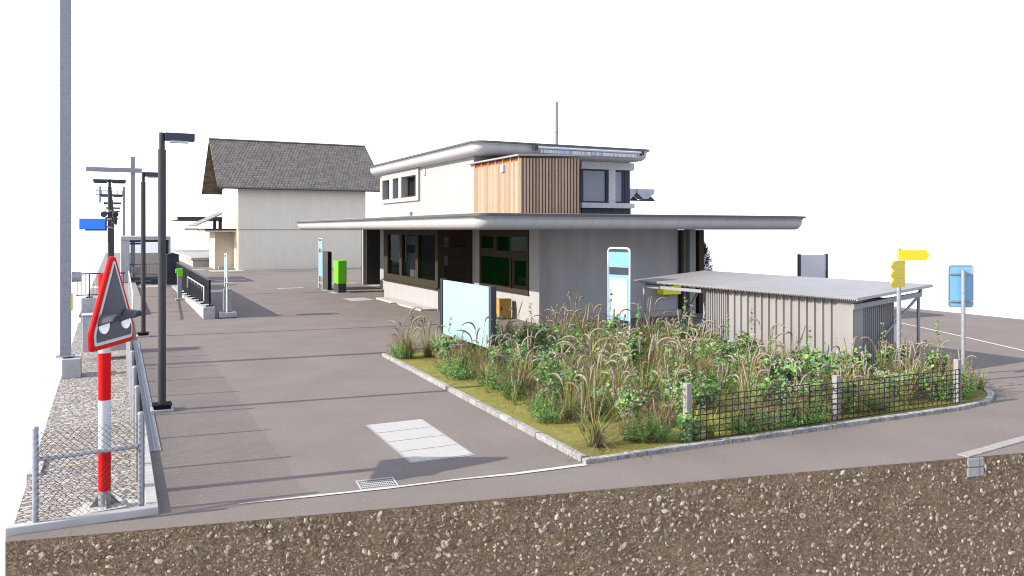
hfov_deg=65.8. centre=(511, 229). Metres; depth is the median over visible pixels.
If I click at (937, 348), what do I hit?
fountain grass plant
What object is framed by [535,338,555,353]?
mallow
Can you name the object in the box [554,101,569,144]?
chimney flue
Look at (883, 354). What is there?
mallow
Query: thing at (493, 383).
shrub
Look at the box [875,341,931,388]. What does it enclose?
fountain grass plant
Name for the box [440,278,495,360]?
notice board
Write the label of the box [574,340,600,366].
mallow
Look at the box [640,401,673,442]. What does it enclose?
shrub
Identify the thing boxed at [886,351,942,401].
fountain grass plant
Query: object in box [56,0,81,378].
catenary mast
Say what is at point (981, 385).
grass tuft plant
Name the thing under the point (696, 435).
mallow
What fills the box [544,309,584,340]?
fountain grass plant
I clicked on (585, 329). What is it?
fountain grass plant
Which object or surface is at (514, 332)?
fountain grass plant
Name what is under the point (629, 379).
shrub
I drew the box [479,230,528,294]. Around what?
window
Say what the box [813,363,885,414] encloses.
fountain grass plant
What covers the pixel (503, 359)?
shrub
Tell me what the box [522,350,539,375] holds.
shrub
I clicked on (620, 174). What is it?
upper window
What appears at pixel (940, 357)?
mallow
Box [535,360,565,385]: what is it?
mallow
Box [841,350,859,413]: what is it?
mallow
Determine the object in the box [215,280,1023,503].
road markings
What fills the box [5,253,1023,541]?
asphalt ground
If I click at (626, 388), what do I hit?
grass tuft plant
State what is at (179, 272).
ticket validator
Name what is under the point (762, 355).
fountain grass plant
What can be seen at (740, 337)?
mallow
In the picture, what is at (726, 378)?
white spike flower
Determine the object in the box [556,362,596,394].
shrub
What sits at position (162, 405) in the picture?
street lamp
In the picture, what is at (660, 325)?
mallow
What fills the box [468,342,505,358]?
shrub
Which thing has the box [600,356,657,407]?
fountain grass plant
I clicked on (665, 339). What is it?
mallow
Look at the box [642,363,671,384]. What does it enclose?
grass tuft plant
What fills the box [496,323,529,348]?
mallow
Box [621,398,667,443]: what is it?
shrub
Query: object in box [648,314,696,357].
fountain grass plant
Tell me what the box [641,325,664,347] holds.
shrub
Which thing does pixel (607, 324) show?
mallow
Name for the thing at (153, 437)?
drainage channel
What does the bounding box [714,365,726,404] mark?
white spike flower
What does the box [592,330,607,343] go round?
mallow
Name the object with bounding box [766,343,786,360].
grass tuft plant
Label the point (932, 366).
mallow
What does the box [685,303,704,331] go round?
bicycle
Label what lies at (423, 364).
bed ground
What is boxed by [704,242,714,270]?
conifer bush
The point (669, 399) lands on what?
fountain grass plant
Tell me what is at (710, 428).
grass tuft plant
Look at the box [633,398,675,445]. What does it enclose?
fountain grass plant
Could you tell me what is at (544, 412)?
shrub
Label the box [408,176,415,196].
upper window
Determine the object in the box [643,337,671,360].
grass tuft plant
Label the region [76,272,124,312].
ramp railing
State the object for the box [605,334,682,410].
fountain grass plant
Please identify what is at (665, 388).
mallow
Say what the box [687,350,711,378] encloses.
shrub
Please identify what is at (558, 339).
mallow
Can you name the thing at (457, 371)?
shrub
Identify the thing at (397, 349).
shrub
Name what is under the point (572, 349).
shrub
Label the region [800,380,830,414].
shrub
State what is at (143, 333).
street lamp
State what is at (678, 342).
mallow
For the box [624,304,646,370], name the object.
mallow
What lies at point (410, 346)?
fountain grass plant
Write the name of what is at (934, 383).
mallow
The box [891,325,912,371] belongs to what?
mallow
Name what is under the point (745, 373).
fountain grass plant
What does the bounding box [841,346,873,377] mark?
mallow
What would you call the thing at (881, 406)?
shrub
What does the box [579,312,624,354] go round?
fountain grass plant
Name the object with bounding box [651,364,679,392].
shrub
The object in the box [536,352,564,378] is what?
mallow
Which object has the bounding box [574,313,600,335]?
shrub
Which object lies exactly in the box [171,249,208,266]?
loading platform
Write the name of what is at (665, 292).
letter box
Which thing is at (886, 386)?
white spike flower
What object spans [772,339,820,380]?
fountain grass plant
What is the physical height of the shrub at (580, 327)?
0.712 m
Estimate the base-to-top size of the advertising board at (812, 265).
2.090 m
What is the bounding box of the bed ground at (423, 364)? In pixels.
[389,335,986,456]
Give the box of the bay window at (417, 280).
[381,230,440,289]
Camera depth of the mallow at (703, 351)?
16.62 m
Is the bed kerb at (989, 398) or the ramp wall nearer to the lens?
the bed kerb at (989, 398)
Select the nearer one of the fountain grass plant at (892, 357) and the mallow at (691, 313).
the fountain grass plant at (892, 357)
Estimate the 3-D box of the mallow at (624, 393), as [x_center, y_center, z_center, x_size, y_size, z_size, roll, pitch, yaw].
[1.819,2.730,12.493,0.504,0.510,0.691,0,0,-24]
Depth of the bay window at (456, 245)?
29.58 m
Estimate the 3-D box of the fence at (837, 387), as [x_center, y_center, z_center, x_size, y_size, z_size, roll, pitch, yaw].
[5.034,2.575,12.292,5.812,0.850,0.127,0,0,-26]
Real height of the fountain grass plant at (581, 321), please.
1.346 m
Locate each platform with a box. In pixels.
[79,253,140,317]
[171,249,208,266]
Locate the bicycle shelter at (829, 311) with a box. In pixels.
[634,271,932,371]
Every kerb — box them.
[5,344,157,540]
[382,353,586,461]
[582,384,994,463]
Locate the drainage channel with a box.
[133,340,160,451]
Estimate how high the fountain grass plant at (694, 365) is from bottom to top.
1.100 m
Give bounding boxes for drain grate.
[355,477,398,489]
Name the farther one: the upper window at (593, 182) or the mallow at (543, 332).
the upper window at (593, 182)
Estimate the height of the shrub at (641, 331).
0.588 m
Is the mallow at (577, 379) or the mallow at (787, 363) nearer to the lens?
the mallow at (577, 379)
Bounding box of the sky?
[0,0,1023,575]
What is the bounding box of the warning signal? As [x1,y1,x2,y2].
[71,256,142,515]
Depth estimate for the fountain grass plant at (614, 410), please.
12.19 m
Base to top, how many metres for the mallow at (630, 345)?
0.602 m
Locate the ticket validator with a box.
[175,269,183,299]
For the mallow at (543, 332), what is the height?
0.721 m
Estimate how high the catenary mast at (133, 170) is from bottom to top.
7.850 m
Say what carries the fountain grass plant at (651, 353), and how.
on the bed ground at (423, 364)
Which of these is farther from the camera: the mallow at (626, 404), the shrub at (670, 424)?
the mallow at (626, 404)
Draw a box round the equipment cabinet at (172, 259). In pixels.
[166,253,178,286]
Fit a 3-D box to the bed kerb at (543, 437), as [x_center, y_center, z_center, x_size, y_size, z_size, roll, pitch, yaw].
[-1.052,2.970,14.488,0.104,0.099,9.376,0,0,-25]
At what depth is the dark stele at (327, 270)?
38.99 m
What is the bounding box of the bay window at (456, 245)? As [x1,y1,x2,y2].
[441,230,471,283]
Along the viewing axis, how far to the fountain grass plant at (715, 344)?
17.52 m
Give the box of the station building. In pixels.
[295,140,805,323]
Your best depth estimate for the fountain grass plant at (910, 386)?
13.32 m
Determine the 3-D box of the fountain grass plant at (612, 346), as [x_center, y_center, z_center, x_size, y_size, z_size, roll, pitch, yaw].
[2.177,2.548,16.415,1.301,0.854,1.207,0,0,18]
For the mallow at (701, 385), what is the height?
0.658 m
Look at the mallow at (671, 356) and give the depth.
15.61 m
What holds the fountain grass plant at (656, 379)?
on the bed ground at (423, 364)
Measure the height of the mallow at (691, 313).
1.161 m
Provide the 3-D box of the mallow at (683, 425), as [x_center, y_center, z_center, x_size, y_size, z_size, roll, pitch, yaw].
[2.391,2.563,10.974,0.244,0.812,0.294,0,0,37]
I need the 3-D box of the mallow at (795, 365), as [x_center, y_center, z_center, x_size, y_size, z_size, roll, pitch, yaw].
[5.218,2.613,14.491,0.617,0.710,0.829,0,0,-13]
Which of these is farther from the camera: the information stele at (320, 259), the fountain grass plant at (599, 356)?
the information stele at (320, 259)
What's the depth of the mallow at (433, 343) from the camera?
17.85 m
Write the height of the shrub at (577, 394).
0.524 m
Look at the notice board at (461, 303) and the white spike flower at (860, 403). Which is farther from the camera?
the notice board at (461, 303)
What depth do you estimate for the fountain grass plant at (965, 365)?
14.27 m
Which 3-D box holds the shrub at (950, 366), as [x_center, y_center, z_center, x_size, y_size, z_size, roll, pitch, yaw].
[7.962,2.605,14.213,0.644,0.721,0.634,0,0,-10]
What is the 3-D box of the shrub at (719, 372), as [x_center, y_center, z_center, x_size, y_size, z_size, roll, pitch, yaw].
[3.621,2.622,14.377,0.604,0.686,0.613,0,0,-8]
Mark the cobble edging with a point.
(976, 463)
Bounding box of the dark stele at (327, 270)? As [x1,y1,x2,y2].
[323,251,331,289]
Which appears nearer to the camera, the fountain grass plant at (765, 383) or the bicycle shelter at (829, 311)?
the fountain grass plant at (765, 383)
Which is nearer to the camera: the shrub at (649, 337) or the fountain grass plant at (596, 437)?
the fountain grass plant at (596, 437)
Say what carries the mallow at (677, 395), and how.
on the bed ground at (423, 364)
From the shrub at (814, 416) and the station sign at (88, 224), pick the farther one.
the station sign at (88, 224)
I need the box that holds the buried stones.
[9,455,1023,575]
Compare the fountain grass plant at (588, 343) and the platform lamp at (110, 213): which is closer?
the fountain grass plant at (588, 343)
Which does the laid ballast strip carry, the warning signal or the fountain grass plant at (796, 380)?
the warning signal
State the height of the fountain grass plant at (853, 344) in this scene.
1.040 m
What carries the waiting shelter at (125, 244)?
on the asphalt ground at (283, 385)
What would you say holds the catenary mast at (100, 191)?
on the asphalt ground at (283, 385)
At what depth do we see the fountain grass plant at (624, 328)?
16.95 m
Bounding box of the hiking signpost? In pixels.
[890,248,929,371]
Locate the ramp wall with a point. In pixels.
(196, 291)
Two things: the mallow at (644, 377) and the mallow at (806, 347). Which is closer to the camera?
the mallow at (644, 377)
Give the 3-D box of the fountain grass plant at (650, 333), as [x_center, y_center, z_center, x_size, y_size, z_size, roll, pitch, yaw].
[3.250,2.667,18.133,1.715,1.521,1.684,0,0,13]
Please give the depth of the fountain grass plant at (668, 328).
19.12 m
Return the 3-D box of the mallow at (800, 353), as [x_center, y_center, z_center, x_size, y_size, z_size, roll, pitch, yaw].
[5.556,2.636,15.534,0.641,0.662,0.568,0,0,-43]
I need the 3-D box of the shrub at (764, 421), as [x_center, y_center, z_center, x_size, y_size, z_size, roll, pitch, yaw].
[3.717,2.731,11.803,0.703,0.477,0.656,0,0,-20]
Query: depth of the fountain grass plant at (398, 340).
19.01 m
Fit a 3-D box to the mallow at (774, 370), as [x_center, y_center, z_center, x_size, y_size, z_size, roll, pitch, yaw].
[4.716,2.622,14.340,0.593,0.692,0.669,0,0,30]
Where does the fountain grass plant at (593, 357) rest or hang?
on the bed ground at (423, 364)
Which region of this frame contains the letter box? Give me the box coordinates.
[657,285,680,294]
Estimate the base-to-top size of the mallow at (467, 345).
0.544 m
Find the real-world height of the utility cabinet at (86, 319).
0.890 m
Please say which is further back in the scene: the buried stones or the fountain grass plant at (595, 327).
the fountain grass plant at (595, 327)
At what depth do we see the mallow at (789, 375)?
14.74 m
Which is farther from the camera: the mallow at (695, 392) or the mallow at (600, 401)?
the mallow at (695, 392)
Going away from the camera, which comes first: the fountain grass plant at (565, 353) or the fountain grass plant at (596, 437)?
the fountain grass plant at (596, 437)
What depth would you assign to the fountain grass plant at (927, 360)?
14.52 m
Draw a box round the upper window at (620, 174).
[616,170,624,202]
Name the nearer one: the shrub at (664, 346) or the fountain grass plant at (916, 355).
the fountain grass plant at (916, 355)
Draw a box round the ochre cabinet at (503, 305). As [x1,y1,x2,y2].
[496,298,510,317]
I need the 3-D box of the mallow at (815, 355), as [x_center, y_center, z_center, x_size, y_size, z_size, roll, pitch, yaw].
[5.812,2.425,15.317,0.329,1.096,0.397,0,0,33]
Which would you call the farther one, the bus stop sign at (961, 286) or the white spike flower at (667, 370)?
the bus stop sign at (961, 286)
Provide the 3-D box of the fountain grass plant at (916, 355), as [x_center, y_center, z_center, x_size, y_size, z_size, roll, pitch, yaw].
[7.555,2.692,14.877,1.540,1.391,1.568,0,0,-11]
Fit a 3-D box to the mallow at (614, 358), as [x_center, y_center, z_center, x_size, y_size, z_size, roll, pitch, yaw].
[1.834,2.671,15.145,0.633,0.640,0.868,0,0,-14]
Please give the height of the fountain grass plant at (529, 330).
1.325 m
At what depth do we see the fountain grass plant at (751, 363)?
12.79 m
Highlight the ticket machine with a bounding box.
[334,260,346,292]
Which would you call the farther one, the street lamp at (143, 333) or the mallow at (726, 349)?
the street lamp at (143, 333)
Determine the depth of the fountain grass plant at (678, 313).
18.55 m
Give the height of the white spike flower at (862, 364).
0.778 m
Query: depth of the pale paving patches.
38.77 m
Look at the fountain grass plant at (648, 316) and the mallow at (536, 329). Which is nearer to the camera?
the mallow at (536, 329)
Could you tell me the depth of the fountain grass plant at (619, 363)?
14.41 m
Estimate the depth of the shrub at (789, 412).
11.91 m
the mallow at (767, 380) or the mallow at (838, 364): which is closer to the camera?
the mallow at (767, 380)
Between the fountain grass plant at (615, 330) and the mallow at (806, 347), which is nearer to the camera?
the mallow at (806, 347)
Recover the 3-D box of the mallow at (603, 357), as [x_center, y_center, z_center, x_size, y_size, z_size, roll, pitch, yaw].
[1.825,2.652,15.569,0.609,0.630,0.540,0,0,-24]
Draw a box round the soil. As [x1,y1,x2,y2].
[5,318,1023,575]
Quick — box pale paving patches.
[137,269,379,300]
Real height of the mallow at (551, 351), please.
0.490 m
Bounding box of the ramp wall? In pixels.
[172,262,214,318]
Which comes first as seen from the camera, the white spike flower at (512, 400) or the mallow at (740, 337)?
the white spike flower at (512, 400)
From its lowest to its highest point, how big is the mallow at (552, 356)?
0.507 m
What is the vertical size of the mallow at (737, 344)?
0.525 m
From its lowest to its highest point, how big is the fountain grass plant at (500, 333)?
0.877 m
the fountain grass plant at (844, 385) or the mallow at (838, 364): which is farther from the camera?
the mallow at (838, 364)
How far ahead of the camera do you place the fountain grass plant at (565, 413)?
12.26 m
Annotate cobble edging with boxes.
[957,436,1023,476]
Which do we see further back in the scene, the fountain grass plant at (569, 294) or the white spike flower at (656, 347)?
the fountain grass plant at (569, 294)
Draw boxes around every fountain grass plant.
[378,302,437,358]
[390,319,416,350]
[403,315,456,356]
[442,316,499,369]
[464,333,506,381]
[477,333,557,396]
[481,324,518,350]
[490,329,548,391]
[496,301,525,332]
[496,318,532,343]
[504,325,529,349]
[521,319,541,345]
[522,347,614,421]
[531,309,561,333]
[540,303,568,335]
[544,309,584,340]
[545,335,583,385]
[546,368,667,465]
[550,359,623,422]
[551,292,593,330]
[557,340,633,406]
[559,324,627,377]
[562,335,635,397]
[567,303,607,345]
[572,315,587,341]
[572,330,625,368]
[575,364,662,421]
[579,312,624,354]
[585,302,606,332]
[594,307,647,357]
[596,314,645,360]
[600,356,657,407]
[602,328,638,356]
[602,348,644,389]
[604,330,635,366]
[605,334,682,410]
[629,296,667,339]
[633,336,664,372]
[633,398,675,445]
[634,356,669,401]
[638,366,705,426]
[643,313,670,357]
[643,331,671,368]
[643,336,697,378]
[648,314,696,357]
[655,333,709,377]
[658,317,678,336]
[659,309,703,347]
[659,317,682,347]
[673,328,733,381]
[680,315,727,359]
[705,322,732,355]
[707,360,779,423]
[708,370,789,436]
[718,349,773,415]
[724,339,783,389]
[730,334,755,371]
[741,318,807,359]
[754,358,838,423]
[754,364,775,402]
[763,325,823,373]
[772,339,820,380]
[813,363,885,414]
[818,336,875,392]
[823,371,862,409]
[847,352,897,402]
[859,337,904,377]
[869,335,948,389]
[873,335,922,386]
[875,339,940,390]
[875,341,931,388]
[878,355,938,405]
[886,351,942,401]
[916,339,955,368]
[951,347,985,396]
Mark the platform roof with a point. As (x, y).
(214, 218)
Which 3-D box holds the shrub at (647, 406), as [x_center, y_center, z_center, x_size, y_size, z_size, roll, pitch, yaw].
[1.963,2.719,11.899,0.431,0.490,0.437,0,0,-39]
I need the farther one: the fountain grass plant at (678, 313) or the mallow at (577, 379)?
the fountain grass plant at (678, 313)
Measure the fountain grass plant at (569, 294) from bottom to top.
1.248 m
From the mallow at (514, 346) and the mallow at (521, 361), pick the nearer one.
the mallow at (521, 361)
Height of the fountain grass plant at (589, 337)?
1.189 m
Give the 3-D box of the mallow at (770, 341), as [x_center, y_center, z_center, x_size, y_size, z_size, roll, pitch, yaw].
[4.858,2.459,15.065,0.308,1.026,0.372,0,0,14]
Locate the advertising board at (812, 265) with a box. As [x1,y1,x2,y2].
[797,254,827,277]
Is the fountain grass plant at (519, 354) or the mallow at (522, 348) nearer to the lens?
the fountain grass plant at (519, 354)
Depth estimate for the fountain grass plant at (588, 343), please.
15.97 m
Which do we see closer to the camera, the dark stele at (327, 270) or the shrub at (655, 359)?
the shrub at (655, 359)
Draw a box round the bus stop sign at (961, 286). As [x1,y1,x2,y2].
[948,265,973,379]
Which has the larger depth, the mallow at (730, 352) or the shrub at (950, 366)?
the mallow at (730, 352)
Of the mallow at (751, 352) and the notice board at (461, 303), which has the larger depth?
the notice board at (461, 303)
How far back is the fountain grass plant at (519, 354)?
14.10 m
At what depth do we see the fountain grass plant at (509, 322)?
18.54 m
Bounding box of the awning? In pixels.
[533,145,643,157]
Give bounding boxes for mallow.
[428,333,457,359]
[440,316,456,363]
[457,338,475,350]
[487,316,511,377]
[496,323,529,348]
[496,341,529,353]
[498,337,526,359]
[507,333,526,372]
[509,354,531,373]
[511,322,527,359]
[522,303,539,348]
[523,347,540,364]
[529,342,549,355]
[529,361,555,377]
[534,367,569,398]
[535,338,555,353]
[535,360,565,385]
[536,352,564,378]
[536,380,568,409]
[537,320,560,343]
[538,346,558,361]
[541,350,559,365]
[545,333,582,366]
[552,363,586,402]
[554,326,581,348]
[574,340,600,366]
[578,367,610,380]
[589,354,625,384]
[591,382,615,414]
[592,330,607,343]
[593,349,620,372]
[598,327,619,345]
[602,289,623,344]
[609,384,649,408]
[614,390,648,426]
[615,323,632,373]
[620,337,643,354]
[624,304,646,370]
[629,368,659,397]
[645,318,675,336]
[657,331,673,349]
[661,374,692,409]
[661,377,694,414]
[665,346,694,369]
[670,297,691,342]
[671,339,692,391]
[672,323,685,362]
[675,385,694,443]
[679,336,714,364]
[686,305,701,345]
[688,421,704,438]
[692,377,705,404]
[694,372,731,409]
[699,328,717,353]
[704,333,729,352]
[708,353,739,389]
[714,314,734,364]
[715,344,741,362]
[721,340,740,353]
[728,331,747,358]
[733,350,765,379]
[734,372,773,404]
[738,307,757,358]
[740,348,755,363]
[758,359,789,387]
[759,332,775,377]
[759,357,789,391]
[772,373,806,407]
[777,346,806,365]
[778,381,808,409]
[781,356,811,384]
[786,354,821,387]
[790,344,827,371]
[792,380,822,400]
[805,326,821,381]
[808,354,839,388]
[817,349,844,374]
[837,363,860,380]
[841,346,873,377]
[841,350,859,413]
[873,367,913,391]
[874,323,894,371]
[877,369,909,400]
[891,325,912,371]
[909,364,943,390]
[915,372,943,398]
[922,320,950,378]
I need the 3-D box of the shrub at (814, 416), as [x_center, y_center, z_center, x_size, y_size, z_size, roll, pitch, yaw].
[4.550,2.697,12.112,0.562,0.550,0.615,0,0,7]
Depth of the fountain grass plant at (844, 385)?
13.01 m
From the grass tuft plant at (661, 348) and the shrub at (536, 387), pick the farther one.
the grass tuft plant at (661, 348)
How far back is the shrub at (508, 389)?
13.69 m
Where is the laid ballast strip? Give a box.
[14,322,137,523]
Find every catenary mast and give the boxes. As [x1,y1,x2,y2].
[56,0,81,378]
[86,157,141,273]
[96,186,124,235]
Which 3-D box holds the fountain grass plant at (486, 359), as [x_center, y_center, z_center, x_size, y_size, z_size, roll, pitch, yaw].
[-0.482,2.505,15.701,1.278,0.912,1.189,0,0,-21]
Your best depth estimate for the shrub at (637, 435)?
11.02 m
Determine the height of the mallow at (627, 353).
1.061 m
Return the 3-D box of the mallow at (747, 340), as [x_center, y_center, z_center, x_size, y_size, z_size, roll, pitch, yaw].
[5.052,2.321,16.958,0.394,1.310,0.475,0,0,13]
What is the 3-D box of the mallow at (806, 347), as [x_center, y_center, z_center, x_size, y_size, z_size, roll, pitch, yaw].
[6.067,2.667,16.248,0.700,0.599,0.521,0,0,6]
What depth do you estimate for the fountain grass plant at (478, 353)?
16.59 m
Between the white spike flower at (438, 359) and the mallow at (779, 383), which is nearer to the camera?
the mallow at (779, 383)
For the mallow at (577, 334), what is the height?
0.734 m
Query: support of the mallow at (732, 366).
on the bed ground at (423, 364)
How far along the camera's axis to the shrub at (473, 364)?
16.17 m
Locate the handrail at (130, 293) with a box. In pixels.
[128,271,133,321]
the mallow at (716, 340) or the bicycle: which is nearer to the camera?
the mallow at (716, 340)
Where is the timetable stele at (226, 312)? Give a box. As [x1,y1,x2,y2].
[218,253,236,317]
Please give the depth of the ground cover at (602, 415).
12.72 m
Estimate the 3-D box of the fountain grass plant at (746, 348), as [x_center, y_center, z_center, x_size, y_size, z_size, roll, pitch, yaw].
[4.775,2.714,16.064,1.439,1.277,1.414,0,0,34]
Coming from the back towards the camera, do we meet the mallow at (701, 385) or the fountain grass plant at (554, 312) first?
the fountain grass plant at (554, 312)
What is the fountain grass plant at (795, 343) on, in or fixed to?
on the bed ground at (423, 364)
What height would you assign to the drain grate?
0.005 m
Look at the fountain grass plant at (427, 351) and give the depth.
18.33 m
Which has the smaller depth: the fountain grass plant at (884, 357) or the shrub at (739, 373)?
the shrub at (739, 373)
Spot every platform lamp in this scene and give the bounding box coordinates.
[93,179,125,257]
[100,194,122,255]
[104,202,120,255]
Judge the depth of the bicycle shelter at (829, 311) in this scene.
17.57 m
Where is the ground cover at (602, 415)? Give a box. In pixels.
[401,336,971,451]
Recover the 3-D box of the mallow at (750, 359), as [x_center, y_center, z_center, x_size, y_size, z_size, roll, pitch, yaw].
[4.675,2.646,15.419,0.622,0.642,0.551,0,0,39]
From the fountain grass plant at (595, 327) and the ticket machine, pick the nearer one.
the fountain grass plant at (595, 327)
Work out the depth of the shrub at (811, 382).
14.05 m
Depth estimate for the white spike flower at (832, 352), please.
15.41 m
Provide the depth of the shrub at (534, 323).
21.25 m
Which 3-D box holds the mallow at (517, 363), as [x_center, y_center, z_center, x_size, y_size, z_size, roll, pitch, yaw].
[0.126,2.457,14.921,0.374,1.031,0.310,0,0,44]
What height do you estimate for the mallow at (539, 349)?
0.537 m
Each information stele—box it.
[319,238,322,288]
[607,247,630,333]
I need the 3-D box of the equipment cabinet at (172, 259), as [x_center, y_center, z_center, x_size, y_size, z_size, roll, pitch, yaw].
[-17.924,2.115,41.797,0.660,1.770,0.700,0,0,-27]
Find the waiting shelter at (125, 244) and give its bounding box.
[120,236,170,283]
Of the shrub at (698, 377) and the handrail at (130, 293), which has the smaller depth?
the shrub at (698, 377)
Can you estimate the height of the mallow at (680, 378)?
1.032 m
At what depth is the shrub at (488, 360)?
16.34 m
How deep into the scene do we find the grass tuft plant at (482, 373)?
14.95 m
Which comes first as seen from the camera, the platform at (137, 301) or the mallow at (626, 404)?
the mallow at (626, 404)
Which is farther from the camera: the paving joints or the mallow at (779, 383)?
the mallow at (779, 383)
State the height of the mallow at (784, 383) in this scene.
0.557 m
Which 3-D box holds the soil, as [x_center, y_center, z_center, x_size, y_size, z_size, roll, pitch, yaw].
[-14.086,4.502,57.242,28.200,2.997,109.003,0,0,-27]
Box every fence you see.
[32,340,144,522]
[683,359,961,441]
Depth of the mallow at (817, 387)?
13.38 m
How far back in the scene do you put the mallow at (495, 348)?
15.24 m
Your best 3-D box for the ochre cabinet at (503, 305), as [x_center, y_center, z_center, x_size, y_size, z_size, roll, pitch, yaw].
[-0.283,2.640,26.526,0.460,0.640,0.335,0,0,-27]
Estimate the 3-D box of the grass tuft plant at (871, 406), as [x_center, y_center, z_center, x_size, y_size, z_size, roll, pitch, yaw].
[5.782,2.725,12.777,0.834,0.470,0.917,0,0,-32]
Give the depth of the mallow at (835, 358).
15.64 m
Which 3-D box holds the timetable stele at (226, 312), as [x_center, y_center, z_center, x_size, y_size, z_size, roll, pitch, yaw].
[-9.707,1.910,26.971,0.560,2.180,0.730,0,0,-27]
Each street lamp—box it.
[136,172,157,337]
[150,132,194,412]
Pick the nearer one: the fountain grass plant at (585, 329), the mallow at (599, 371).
the mallow at (599, 371)
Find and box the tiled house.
[184,138,379,269]
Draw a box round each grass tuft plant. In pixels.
[422,336,449,358]
[466,355,495,383]
[471,359,506,385]
[558,351,581,374]
[599,364,633,393]
[612,409,642,440]
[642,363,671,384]
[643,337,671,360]
[670,399,708,430]
[692,403,729,437]
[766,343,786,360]
[859,385,890,412]
[969,366,997,389]
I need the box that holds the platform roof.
[169,212,221,228]
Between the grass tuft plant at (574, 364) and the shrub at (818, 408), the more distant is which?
the grass tuft plant at (574, 364)
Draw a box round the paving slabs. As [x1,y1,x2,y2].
[368,419,471,461]
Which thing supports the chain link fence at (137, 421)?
on the laid ballast strip
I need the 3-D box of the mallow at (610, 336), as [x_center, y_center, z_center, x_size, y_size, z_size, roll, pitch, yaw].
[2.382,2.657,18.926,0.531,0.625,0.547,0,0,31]
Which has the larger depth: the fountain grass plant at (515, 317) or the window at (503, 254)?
the window at (503, 254)
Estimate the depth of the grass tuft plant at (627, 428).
11.07 m
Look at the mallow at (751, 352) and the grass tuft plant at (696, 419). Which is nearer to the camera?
the grass tuft plant at (696, 419)
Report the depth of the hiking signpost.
15.71 m
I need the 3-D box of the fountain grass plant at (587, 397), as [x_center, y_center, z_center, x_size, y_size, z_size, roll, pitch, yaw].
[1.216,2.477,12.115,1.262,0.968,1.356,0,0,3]
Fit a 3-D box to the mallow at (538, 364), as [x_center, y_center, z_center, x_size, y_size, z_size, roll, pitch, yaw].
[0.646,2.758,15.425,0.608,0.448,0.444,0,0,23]
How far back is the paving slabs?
11.22 m
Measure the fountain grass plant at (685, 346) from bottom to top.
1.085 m
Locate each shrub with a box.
[387,333,416,358]
[433,345,480,379]
[443,337,472,370]
[462,352,484,373]
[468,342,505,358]
[476,355,524,390]
[480,345,507,368]
[488,343,513,373]
[496,367,528,400]
[513,322,533,340]
[520,382,548,410]
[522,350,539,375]
[523,317,547,333]
[524,377,567,423]
[528,371,557,395]
[534,328,557,349]
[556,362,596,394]
[560,334,582,360]
[564,383,590,412]
[565,311,588,336]
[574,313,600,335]
[616,366,638,389]
[618,404,657,441]
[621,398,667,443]
[630,323,648,345]
[630,396,656,421]
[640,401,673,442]
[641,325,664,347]
[641,346,671,376]
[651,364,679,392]
[654,336,673,355]
[659,346,701,372]
[681,356,724,396]
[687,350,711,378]
[694,356,728,391]
[720,399,758,432]
[729,354,768,394]
[745,397,784,429]
[767,396,812,426]
[794,389,831,424]
[800,367,831,396]
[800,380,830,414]
[815,372,836,399]
[849,367,895,396]
[857,385,893,410]
[928,355,978,399]
[928,369,969,400]
[937,353,980,387]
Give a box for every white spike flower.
[432,330,446,366]
[483,362,492,392]
[506,370,519,404]
[573,388,593,430]
[644,330,659,372]
[657,354,670,393]
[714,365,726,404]
[720,361,731,399]
[824,338,838,373]
[851,361,871,413]
[860,345,870,379]
[880,370,890,401]
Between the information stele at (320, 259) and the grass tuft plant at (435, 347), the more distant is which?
the information stele at (320, 259)
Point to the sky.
(886, 125)
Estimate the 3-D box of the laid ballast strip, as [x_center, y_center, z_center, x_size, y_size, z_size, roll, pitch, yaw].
[-9.259,4.567,17.586,1.425,2.865,21.260,0,0,-27]
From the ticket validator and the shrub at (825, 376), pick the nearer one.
the shrub at (825, 376)
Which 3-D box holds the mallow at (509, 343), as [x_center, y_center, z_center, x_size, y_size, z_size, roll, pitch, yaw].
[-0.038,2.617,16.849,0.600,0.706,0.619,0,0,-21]
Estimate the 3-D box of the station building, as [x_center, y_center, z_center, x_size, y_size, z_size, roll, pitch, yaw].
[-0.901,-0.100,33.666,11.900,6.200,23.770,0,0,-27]
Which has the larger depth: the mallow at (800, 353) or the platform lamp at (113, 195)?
the platform lamp at (113, 195)
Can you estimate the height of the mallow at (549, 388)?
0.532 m
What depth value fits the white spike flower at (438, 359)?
16.99 m
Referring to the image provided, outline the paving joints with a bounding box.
[366,419,474,463]
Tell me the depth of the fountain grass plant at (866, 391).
13.43 m
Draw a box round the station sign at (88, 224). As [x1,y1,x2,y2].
[79,218,107,230]
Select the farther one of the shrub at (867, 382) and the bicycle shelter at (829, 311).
the bicycle shelter at (829, 311)
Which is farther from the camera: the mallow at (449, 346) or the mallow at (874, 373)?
the mallow at (449, 346)
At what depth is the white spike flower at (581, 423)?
11.57 m
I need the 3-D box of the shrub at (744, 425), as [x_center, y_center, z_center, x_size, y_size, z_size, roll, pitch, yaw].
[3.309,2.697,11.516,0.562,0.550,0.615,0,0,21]
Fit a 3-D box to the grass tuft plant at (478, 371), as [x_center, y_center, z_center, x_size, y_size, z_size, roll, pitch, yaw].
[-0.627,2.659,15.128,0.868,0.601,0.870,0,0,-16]
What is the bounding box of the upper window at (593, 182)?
[580,169,607,202]
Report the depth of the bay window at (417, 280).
31.34 m
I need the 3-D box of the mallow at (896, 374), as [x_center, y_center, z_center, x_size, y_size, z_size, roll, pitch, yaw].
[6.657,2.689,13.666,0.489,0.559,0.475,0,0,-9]
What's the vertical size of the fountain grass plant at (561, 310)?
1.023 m
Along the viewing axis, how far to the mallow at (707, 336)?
18.68 m
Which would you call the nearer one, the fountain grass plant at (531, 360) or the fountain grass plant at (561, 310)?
the fountain grass plant at (531, 360)
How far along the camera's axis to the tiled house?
60.40 m

